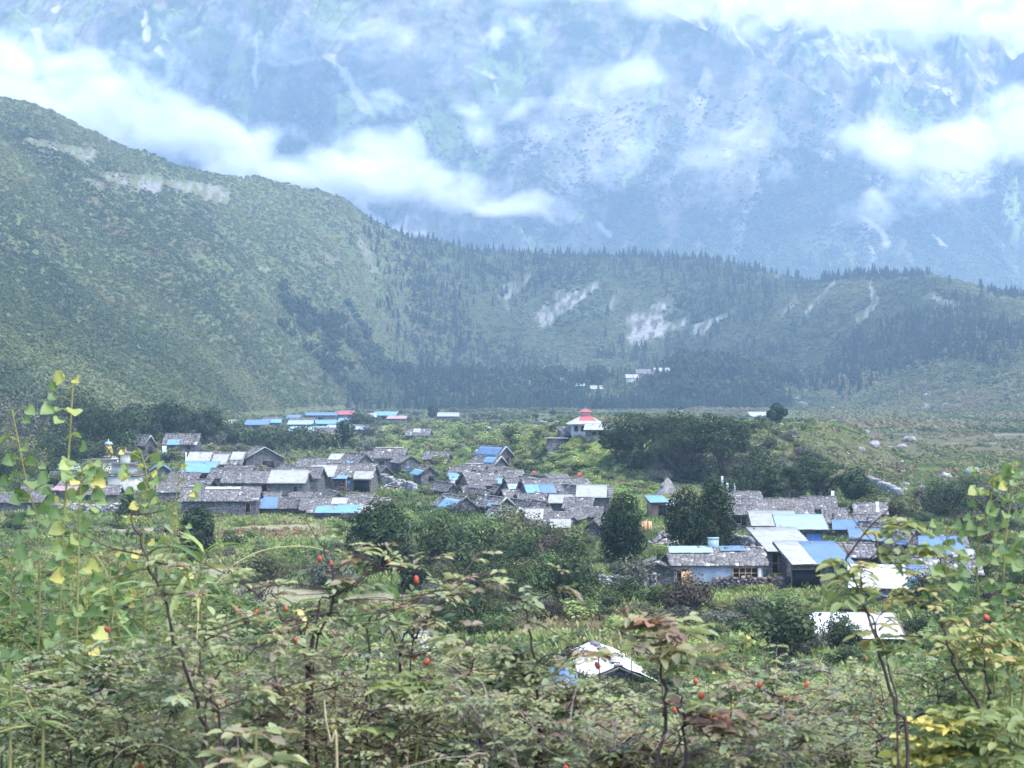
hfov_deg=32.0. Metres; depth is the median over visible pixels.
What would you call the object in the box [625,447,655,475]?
bush
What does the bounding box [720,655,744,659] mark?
bush
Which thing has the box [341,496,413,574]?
tree
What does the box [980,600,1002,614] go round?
bush
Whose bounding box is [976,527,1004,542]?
bush
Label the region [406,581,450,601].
bush
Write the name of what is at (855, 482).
tree
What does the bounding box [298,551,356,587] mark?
bush
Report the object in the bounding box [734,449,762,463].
bush
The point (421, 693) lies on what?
dry stalk
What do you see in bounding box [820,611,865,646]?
bush
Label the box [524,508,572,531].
stone house
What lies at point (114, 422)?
tree
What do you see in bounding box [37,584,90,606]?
bush
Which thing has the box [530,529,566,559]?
bush
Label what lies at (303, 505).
stone house
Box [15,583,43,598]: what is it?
bush
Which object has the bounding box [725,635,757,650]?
bush
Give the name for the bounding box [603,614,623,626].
bush
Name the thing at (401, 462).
stone house
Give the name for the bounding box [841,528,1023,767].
rose shrub
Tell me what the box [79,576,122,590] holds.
bush
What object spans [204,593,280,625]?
bush
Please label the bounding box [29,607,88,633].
bush
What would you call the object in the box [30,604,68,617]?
bush
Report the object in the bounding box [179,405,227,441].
tree
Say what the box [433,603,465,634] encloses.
bush
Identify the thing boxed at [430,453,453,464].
bush
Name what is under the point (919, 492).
bush
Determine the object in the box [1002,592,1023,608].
bush
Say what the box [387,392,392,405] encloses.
fir tree
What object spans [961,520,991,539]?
bush
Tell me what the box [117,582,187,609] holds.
bush
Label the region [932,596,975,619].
bush
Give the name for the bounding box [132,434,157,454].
stone house
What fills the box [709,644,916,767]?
rose shrub
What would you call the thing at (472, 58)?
mountain
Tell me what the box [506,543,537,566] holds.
bush
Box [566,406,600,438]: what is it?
temple
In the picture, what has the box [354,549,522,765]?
rose shrub
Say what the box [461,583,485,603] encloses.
bush
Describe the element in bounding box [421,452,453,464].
stone house
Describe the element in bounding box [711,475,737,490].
bush
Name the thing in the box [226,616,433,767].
rose shrub
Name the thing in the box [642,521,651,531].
plank stack
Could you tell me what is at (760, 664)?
bush
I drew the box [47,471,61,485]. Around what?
bush
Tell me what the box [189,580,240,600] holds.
bush
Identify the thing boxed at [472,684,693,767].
rose shrub
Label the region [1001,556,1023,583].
bush
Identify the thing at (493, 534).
bush
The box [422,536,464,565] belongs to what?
bush
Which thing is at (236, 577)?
rose shrub
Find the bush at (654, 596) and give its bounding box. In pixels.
[633,585,670,606]
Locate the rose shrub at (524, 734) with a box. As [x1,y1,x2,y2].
[395,638,594,767]
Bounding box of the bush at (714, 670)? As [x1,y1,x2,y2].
[710,665,730,672]
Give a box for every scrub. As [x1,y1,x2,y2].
[0,96,1023,484]
[11,79,1023,292]
[686,324,1023,432]
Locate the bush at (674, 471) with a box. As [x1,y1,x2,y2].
[660,463,679,480]
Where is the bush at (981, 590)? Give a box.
[967,577,999,599]
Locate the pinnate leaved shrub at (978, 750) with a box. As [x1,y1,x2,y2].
[891,703,1023,767]
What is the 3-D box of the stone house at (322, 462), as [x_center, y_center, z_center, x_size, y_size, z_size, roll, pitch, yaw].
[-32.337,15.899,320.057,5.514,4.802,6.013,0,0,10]
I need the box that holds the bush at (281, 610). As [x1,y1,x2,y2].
[260,603,292,619]
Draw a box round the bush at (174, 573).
[160,569,201,588]
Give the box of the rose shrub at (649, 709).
[544,674,720,742]
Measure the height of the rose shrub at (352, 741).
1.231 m
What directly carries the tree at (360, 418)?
on the ground
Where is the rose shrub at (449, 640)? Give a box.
[413,611,556,767]
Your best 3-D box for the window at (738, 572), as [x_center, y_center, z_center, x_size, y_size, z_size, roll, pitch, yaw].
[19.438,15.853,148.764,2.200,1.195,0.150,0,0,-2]
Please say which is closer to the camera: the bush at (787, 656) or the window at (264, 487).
the bush at (787, 656)
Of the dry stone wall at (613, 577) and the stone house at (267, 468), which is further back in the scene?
the stone house at (267, 468)
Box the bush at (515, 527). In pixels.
[486,501,543,545]
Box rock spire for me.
[656,477,675,494]
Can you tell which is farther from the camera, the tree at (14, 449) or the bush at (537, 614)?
the tree at (14, 449)
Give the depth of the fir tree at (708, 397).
1197.01 m
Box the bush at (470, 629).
[462,617,486,634]
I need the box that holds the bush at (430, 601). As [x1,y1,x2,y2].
[408,590,439,615]
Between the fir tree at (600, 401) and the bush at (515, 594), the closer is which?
the bush at (515, 594)
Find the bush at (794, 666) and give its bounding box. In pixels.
[780,653,826,675]
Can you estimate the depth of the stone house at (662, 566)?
148.84 m
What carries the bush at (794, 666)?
on the ground
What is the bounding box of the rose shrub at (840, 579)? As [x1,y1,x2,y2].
[789,484,982,767]
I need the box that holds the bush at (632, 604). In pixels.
[620,600,645,609]
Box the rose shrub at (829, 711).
[676,649,898,766]
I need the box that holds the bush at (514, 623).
[496,609,530,632]
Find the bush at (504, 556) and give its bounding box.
[495,550,517,566]
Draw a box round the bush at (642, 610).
[626,606,654,616]
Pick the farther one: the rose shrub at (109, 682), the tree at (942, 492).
the tree at (942, 492)
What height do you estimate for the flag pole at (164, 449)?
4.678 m
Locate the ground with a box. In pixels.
[0,97,1023,767]
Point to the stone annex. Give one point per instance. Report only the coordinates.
(592, 430)
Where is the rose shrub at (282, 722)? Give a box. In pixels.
[180,620,420,767]
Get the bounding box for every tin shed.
[447,472,458,485]
[748,412,766,417]
[807,612,906,646]
[846,564,926,603]
[917,535,966,556]
[951,548,975,557]
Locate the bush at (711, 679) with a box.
[706,676,729,682]
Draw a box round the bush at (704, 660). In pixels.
[689,654,718,669]
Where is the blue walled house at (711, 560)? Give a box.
[663,537,768,587]
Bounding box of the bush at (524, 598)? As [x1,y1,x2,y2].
[510,592,542,612]
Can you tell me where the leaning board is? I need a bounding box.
[758,567,761,584]
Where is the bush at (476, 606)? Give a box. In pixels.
[451,592,493,627]
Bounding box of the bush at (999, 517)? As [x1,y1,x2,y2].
[992,513,1003,521]
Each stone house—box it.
[0,493,46,511]
[20,484,55,494]
[49,471,79,485]
[51,479,88,499]
[85,484,124,500]
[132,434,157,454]
[139,463,148,476]
[148,463,171,480]
[155,481,186,501]
[161,433,203,453]
[165,472,204,480]
[178,461,219,478]
[178,486,263,516]
[181,478,217,486]
[186,451,246,467]
[201,482,211,486]
[206,467,245,485]
[220,470,270,491]
[223,465,255,469]
[244,420,270,427]
[244,445,284,469]
[259,496,309,514]
[261,417,282,426]
[263,467,275,469]
[263,492,282,496]
[267,470,312,496]
[276,463,294,469]
[286,415,301,421]
[287,417,314,426]
[288,492,321,496]
[289,426,328,432]
[291,466,327,493]
[295,457,326,466]
[298,499,310,514]
[305,412,337,419]
[306,496,386,519]
[310,465,339,489]
[313,427,335,435]
[315,420,336,425]
[315,459,345,464]
[322,489,342,496]
[327,463,379,492]
[337,410,354,418]
[339,452,374,462]
[344,493,376,497]
[350,424,370,432]
[359,451,373,461]
[372,447,407,468]
[374,411,398,419]
[377,465,393,475]
[386,416,407,421]
[389,454,421,473]
[404,428,433,439]
[409,465,439,485]
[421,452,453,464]
[430,481,457,494]
[430,493,479,515]
[437,412,459,419]
[446,466,472,476]
[455,471,497,488]
[456,485,485,493]
[461,463,487,469]
[464,487,494,500]
[469,455,509,466]
[471,445,514,463]
[471,469,494,472]
[474,494,516,513]
[483,504,523,519]
[485,466,508,470]
[490,483,500,495]
[494,472,517,482]
[495,469,524,475]
[496,489,524,497]
[499,477,535,488]
[508,497,531,506]
[513,492,550,504]
[516,478,556,492]
[522,507,552,517]
[523,473,547,477]
[524,498,553,510]
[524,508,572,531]
[542,473,569,477]
[548,492,574,510]
[552,477,590,484]
[554,481,567,490]
[557,490,574,492]
[561,497,595,509]
[563,483,575,491]
[564,505,586,524]
[575,485,613,510]
[581,505,604,520]
[583,516,610,538]
[590,385,602,392]
[625,374,638,382]
[635,369,655,377]
[635,557,682,587]
[718,491,763,497]
[725,497,814,529]
[746,527,807,576]
[747,510,796,526]
[772,514,829,540]
[772,540,854,588]
[798,496,837,513]
[819,507,849,530]
[831,513,880,537]
[836,542,876,563]
[848,536,905,563]
[849,502,888,516]
[855,520,922,552]
[866,517,906,524]
[878,556,941,577]
[938,534,969,548]
[939,557,984,583]
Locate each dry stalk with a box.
[107,744,197,767]
[194,546,326,763]
[324,700,337,767]
[400,654,455,754]
[607,673,701,723]
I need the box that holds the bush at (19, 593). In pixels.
[0,583,33,602]
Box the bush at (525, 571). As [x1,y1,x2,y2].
[518,559,555,581]
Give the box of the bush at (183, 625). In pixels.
[146,614,210,635]
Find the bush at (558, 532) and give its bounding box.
[544,523,587,551]
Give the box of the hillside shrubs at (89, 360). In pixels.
[0,96,445,442]
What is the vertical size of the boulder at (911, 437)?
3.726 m
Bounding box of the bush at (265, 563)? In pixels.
[228,548,292,582]
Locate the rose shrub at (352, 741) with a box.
[249,615,525,767]
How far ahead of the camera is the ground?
1412.72 m
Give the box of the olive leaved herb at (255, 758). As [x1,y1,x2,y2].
[195,722,308,767]
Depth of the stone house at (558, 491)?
249.21 m
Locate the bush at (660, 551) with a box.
[650,543,668,559]
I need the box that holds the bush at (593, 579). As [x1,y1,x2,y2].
[578,565,609,588]
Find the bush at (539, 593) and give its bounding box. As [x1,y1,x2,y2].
[527,586,555,600]
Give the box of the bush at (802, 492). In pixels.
[791,488,807,495]
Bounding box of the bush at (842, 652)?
[817,641,870,664]
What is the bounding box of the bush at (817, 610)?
[803,609,823,618]
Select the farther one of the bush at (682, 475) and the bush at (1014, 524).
the bush at (682, 475)
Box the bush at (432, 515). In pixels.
[410,506,456,530]
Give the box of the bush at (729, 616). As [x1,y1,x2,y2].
[700,606,749,626]
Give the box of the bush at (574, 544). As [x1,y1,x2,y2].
[547,529,593,568]
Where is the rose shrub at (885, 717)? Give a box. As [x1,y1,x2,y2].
[742,663,968,767]
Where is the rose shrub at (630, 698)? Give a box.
[445,627,711,767]
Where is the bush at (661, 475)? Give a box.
[642,466,673,482]
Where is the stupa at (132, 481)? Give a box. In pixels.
[107,446,144,492]
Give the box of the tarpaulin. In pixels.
[549,666,577,682]
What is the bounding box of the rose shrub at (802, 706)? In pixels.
[621,669,851,767]
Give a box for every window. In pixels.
[245,503,250,512]
[261,484,267,491]
[345,480,350,486]
[428,475,433,481]
[732,567,757,577]
[733,516,741,523]
[741,516,746,525]
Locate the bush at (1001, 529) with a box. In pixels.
[985,524,1004,533]
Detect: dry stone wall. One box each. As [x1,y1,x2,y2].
[50,501,136,511]
[378,473,417,490]
[486,421,568,436]
[596,572,656,588]
[723,531,754,545]
[865,473,903,495]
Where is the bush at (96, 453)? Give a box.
[70,438,120,462]
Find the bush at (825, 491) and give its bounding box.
[807,477,838,500]
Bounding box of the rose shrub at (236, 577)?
[149,518,478,767]
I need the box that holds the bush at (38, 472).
[21,463,39,478]
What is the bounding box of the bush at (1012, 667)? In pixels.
[993,650,1023,673]
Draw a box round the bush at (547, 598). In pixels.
[538,593,556,603]
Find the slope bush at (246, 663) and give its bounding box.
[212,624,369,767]
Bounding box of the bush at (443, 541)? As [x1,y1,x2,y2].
[414,517,464,563]
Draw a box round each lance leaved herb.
[0,662,93,767]
[48,571,173,767]
[116,531,274,767]
[240,591,361,746]
[347,585,459,767]
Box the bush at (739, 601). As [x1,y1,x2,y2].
[731,596,757,610]
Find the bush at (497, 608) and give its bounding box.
[478,597,520,619]
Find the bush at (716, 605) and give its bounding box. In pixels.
[707,598,736,612]
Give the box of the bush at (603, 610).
[589,605,619,618]
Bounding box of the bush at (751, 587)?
[744,584,769,589]
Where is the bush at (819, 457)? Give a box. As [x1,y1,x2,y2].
[791,449,828,471]
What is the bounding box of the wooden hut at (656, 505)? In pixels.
[643,495,668,516]
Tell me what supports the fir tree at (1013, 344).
on the ground
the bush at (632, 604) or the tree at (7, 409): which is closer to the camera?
the bush at (632, 604)
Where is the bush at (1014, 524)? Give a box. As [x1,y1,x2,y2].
[997,516,1022,530]
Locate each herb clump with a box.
[0,525,135,767]
[0,549,129,767]
[7,530,224,767]
[42,551,246,767]
[44,543,199,767]
[149,573,298,767]
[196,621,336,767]
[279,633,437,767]
[300,623,502,767]
[490,641,624,739]
[627,674,771,746]
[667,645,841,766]
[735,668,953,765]
[788,675,1023,767]
[849,609,1023,767]
[901,622,1023,766]
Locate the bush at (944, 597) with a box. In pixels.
[922,589,960,608]
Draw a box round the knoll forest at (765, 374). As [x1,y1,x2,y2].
[276,279,821,402]
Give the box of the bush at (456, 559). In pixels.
[432,543,496,585]
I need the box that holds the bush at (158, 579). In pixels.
[117,570,180,588]
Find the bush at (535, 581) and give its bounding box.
[522,564,553,591]
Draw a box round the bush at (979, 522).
[962,511,990,528]
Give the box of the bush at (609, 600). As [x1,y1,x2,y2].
[595,592,626,606]
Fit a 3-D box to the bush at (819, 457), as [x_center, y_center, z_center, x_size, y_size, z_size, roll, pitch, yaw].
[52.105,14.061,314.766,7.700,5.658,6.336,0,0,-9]
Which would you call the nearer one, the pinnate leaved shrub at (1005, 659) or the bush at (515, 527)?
the pinnate leaved shrub at (1005, 659)
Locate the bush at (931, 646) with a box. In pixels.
[926,641,959,660]
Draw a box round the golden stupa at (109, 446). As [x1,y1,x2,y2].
[98,439,118,461]
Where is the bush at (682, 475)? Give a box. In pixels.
[675,460,698,483]
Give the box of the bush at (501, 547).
[488,539,514,554]
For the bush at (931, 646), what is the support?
on the ground
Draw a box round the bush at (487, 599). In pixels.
[480,595,495,608]
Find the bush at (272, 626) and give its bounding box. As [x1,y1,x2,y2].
[235,617,298,641]
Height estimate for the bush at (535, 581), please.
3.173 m
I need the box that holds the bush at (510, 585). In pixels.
[507,580,524,593]
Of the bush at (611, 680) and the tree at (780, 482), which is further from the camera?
the tree at (780, 482)
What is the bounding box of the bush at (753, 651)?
[743,644,769,658]
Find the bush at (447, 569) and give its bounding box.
[427,559,463,584]
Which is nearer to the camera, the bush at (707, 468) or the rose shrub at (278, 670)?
the rose shrub at (278, 670)
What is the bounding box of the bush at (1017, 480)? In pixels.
[990,472,1023,488]
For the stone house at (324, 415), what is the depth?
760.51 m
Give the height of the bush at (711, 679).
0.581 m
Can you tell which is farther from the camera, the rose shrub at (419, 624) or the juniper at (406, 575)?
the juniper at (406, 575)
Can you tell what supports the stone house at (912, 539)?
on the ground
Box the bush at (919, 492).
[910,486,930,496]
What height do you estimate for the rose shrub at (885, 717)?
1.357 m
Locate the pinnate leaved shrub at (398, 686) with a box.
[312,668,487,767]
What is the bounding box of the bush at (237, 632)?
[215,625,253,640]
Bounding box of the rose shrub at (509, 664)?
[449,563,633,767]
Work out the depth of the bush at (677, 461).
310.62 m
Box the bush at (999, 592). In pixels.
[994,582,1016,594]
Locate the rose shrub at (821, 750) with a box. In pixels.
[630,663,903,767]
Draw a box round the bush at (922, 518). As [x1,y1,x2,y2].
[910,512,933,523]
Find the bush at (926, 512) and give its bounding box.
[919,511,935,515]
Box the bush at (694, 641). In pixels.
[662,638,711,652]
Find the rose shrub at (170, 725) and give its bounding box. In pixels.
[23,604,273,767]
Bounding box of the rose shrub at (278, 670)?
[128,621,362,767]
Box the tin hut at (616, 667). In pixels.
[558,640,656,681]
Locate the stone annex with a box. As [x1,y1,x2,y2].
[583,423,615,442]
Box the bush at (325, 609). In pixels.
[288,599,351,621]
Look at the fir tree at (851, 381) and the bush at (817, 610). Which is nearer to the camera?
the bush at (817, 610)
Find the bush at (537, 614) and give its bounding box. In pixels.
[523,605,553,621]
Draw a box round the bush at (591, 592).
[572,582,600,602]
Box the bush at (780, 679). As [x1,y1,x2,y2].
[735,664,804,694]
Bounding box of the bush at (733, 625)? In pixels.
[723,621,745,633]
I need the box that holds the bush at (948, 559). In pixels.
[933,555,959,577]
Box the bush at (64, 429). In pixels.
[51,427,98,459]
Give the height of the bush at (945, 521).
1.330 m
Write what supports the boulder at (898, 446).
on the ground
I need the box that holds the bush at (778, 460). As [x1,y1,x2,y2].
[762,453,797,472]
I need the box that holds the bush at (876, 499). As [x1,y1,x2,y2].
[850,492,887,505]
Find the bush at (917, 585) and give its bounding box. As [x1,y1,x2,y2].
[903,579,938,609]
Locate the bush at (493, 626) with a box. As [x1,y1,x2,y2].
[478,612,512,633]
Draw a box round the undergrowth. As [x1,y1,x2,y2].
[0,419,1023,767]
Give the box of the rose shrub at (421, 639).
[392,608,579,766]
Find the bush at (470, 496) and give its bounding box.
[450,482,484,501]
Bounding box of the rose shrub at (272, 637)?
[73,509,306,767]
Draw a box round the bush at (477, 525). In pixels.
[445,510,510,550]
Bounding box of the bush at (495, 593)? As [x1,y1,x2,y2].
[481,581,513,601]
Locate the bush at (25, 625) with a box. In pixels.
[3,614,42,640]
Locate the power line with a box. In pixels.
[614,468,924,497]
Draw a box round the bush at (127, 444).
[105,429,137,448]
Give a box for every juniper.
[112,494,142,526]
[177,504,215,552]
[398,544,432,591]
[596,490,649,562]
[660,484,710,545]
[696,478,737,545]
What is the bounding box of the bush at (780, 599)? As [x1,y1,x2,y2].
[763,588,803,613]
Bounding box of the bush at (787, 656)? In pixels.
[773,654,799,665]
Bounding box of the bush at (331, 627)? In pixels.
[297,616,337,637]
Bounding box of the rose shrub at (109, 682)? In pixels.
[0,641,171,767]
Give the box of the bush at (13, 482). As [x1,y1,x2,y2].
[3,467,30,491]
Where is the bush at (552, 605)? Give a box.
[536,596,566,617]
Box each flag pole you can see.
[162,446,166,459]
[875,502,878,513]
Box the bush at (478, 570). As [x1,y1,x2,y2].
[462,565,497,595]
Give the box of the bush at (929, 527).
[924,520,942,531]
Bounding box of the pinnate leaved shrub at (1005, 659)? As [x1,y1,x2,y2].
[894,632,1023,767]
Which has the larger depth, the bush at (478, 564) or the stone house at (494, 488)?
the stone house at (494, 488)
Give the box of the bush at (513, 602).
[505,600,522,620]
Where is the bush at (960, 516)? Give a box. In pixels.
[950,513,973,524]
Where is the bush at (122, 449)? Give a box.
[114,445,129,459]
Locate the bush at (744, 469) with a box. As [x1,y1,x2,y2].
[733,464,755,478]
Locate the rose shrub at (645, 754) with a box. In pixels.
[498,657,784,767]
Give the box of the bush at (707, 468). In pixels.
[680,454,720,482]
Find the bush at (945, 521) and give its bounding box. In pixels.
[940,518,954,525]
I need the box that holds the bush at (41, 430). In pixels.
[27,424,53,441]
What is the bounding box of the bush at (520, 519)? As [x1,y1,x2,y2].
[500,513,530,531]
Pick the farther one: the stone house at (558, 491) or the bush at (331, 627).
the stone house at (558, 491)
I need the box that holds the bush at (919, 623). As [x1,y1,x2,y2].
[900,614,935,633]
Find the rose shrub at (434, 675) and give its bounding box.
[275,636,513,767]
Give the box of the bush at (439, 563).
[430,552,464,573]
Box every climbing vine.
[0,370,108,767]
[0,548,152,767]
[84,447,201,767]
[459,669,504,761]
[691,630,766,711]
[921,461,1023,767]
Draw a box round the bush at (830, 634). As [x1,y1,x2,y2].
[815,621,862,646]
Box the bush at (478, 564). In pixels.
[460,559,494,582]
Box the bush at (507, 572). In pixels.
[493,562,522,582]
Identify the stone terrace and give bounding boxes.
[545,437,569,457]
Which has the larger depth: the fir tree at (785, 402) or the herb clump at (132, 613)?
the fir tree at (785, 402)
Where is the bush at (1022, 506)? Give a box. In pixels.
[1001,497,1023,513]
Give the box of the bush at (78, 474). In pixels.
[59,457,111,483]
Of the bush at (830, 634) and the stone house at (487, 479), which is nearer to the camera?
the bush at (830, 634)
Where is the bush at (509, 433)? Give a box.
[501,426,522,443]
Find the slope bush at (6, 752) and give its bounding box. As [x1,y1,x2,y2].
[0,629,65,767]
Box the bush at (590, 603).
[558,595,601,615]
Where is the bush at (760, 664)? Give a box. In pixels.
[741,656,787,676]
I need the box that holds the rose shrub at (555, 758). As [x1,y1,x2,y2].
[385,642,687,767]
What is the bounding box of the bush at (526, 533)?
[493,526,544,553]
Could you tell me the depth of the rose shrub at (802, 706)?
4.17 m
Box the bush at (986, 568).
[967,548,1001,577]
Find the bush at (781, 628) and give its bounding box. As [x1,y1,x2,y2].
[746,600,824,657]
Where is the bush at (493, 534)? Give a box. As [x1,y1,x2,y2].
[467,525,504,549]
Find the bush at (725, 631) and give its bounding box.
[706,625,735,636]
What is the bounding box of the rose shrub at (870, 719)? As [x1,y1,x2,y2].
[803,647,995,767]
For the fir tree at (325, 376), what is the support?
on the ground
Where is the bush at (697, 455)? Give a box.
[688,453,707,464]
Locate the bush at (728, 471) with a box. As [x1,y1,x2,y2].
[711,458,740,480]
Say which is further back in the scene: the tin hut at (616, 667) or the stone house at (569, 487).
the stone house at (569, 487)
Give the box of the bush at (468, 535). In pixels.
[455,526,486,549]
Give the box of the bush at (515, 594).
[504,592,520,603]
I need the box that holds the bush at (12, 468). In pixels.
[0,443,37,477]
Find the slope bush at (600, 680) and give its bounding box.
[574,659,633,711]
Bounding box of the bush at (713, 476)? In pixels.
[701,473,720,491]
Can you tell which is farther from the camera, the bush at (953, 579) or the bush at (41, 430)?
the bush at (41, 430)
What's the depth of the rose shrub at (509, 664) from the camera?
3.68 m
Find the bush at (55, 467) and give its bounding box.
[41,457,60,473]
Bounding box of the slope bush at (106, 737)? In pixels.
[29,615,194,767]
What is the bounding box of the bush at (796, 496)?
[787,491,799,497]
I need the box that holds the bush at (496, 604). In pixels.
[487,599,508,610]
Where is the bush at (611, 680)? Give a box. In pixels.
[581,672,633,693]
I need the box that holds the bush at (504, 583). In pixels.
[490,574,514,593]
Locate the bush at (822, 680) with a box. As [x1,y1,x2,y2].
[800,674,830,692]
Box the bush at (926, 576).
[905,566,950,594]
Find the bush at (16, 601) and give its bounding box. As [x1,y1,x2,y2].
[0,583,30,618]
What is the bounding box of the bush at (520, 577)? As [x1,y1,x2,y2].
[514,569,525,583]
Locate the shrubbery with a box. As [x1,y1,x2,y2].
[0,406,1023,756]
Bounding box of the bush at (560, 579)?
[523,546,592,602]
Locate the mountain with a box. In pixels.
[0,0,1023,289]
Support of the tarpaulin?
on the rubble heap
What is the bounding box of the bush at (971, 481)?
[956,476,987,489]
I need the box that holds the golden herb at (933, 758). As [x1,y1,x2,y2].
[877,714,980,767]
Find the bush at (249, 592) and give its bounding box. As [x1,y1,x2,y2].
[232,584,274,603]
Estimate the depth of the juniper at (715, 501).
179.65 m
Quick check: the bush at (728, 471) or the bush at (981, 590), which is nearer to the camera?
the bush at (981, 590)
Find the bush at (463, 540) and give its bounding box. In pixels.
[455,533,476,552]
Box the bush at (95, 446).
[86,441,115,457]
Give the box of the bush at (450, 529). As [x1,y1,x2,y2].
[445,527,461,537]
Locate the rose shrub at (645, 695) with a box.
[606,675,815,760]
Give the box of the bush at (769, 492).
[759,483,780,497]
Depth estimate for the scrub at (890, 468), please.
473.67 m
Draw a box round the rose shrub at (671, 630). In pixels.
[581,601,761,767]
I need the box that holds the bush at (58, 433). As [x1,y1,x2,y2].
[40,419,89,444]
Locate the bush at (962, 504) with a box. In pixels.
[943,493,968,512]
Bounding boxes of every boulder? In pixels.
[869,440,879,447]
[895,444,906,448]
[901,435,916,441]
[940,472,952,477]
[964,467,981,473]
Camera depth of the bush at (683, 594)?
129.09 m
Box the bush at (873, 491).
[862,487,884,498]
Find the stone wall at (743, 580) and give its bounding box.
[712,575,790,588]
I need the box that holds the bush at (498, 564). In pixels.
[491,559,515,574]
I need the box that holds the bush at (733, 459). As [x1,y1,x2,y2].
[725,452,743,463]
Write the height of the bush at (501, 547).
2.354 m
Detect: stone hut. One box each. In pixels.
[328,453,344,459]
[399,630,434,650]
[555,426,570,441]
[847,528,889,540]
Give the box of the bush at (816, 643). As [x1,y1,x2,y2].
[798,633,837,649]
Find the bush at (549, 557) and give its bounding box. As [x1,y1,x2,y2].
[533,547,574,572]
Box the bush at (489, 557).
[467,537,504,568]
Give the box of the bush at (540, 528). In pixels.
[521,520,557,547]
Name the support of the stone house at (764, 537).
on the ground
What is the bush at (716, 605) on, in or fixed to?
on the ground
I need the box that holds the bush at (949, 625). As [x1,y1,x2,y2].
[940,615,966,627]
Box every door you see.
[148,446,152,454]
[262,461,274,467]
[353,480,369,492]
[658,505,666,516]
[676,568,689,583]
[791,568,821,588]
[803,533,822,540]
[874,590,902,602]
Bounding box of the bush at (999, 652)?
[991,633,1019,653]
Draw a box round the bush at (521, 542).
[506,531,536,557]
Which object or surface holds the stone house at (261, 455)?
on the ground
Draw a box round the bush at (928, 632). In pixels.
[912,624,941,647]
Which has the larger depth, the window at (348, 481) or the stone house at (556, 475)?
the stone house at (556, 475)
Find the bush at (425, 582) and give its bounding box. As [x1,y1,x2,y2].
[416,573,448,589]
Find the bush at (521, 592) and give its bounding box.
[505,583,533,601]
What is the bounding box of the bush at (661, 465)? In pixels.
[651,460,667,471]
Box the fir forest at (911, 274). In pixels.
[333,210,1023,409]
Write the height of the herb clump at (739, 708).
1.801 m
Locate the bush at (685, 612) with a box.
[650,604,701,625]
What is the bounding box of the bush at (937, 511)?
[921,500,961,516]
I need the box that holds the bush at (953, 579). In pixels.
[933,565,975,589]
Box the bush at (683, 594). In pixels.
[658,569,718,613]
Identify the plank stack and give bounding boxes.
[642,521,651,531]
[681,571,691,585]
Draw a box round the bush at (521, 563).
[511,553,547,574]
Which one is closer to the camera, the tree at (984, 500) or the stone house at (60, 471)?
the tree at (984, 500)
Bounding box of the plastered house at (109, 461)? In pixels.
[80,459,118,472]
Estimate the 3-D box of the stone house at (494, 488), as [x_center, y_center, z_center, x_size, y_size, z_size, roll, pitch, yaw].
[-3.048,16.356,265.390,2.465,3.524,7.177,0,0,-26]
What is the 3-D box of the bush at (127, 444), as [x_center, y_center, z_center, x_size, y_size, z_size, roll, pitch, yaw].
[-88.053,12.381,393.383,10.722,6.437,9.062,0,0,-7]
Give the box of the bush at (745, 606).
[732,592,770,620]
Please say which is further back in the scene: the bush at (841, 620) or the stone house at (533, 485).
the stone house at (533, 485)
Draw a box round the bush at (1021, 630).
[1007,622,1023,638]
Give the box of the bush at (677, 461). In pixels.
[664,449,693,469]
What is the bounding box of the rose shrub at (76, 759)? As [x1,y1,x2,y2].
[0,625,225,767]
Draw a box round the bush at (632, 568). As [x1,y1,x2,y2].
[603,549,659,588]
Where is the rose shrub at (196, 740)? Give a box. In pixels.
[0,621,351,767]
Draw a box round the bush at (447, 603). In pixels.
[431,583,467,614]
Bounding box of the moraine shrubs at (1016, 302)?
[408,237,1023,400]
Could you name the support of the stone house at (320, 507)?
on the ground
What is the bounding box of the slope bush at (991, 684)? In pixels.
[924,615,1019,767]
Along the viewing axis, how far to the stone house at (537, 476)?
281.73 m
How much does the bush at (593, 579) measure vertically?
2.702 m
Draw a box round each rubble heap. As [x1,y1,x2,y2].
[380,479,404,489]
[648,531,680,545]
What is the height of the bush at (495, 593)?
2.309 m
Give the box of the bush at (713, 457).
[701,454,726,463]
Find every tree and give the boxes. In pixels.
[0,389,44,444]
[0,433,58,478]
[1,380,80,447]
[28,432,88,469]
[39,383,120,445]
[74,400,141,451]
[118,402,154,442]
[126,403,165,433]
[152,400,189,432]
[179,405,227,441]
[213,418,250,445]
[243,425,285,445]
[276,425,321,447]
[306,429,342,448]
[323,368,328,385]
[334,418,355,448]
[341,496,413,574]
[346,395,351,407]
[346,411,379,424]
[362,394,367,407]
[386,368,390,380]
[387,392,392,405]
[427,406,438,417]
[440,395,445,407]
[467,392,474,407]
[474,393,479,406]
[501,392,506,406]
[513,393,518,407]
[518,393,523,406]
[543,366,558,384]
[550,391,555,406]
[559,392,566,406]
[583,364,611,382]
[584,392,590,408]
[585,378,590,390]
[598,395,603,407]
[598,427,633,463]
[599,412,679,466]
[618,393,622,408]
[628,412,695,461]
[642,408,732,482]
[652,390,658,408]
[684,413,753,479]
[705,390,711,406]
[717,446,790,497]
[726,394,731,407]
[749,392,755,407]
[753,392,758,406]
[765,392,770,407]
[766,402,787,423]
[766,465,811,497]
[782,394,788,406]
[787,388,791,402]
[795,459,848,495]
[833,466,873,501]
[848,372,854,386]
[871,358,875,371]
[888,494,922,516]
[911,476,986,515]
[961,481,1023,514]
[965,290,970,301]
[986,327,992,340]
[992,350,998,363]
[1001,309,1006,324]
[1008,320,1014,334]
[1012,336,1016,348]
[1018,319,1023,332]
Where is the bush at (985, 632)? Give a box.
[950,623,999,644]
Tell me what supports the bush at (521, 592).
on the ground
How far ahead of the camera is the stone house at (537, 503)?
227.79 m
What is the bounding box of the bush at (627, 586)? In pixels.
[598,576,645,600]

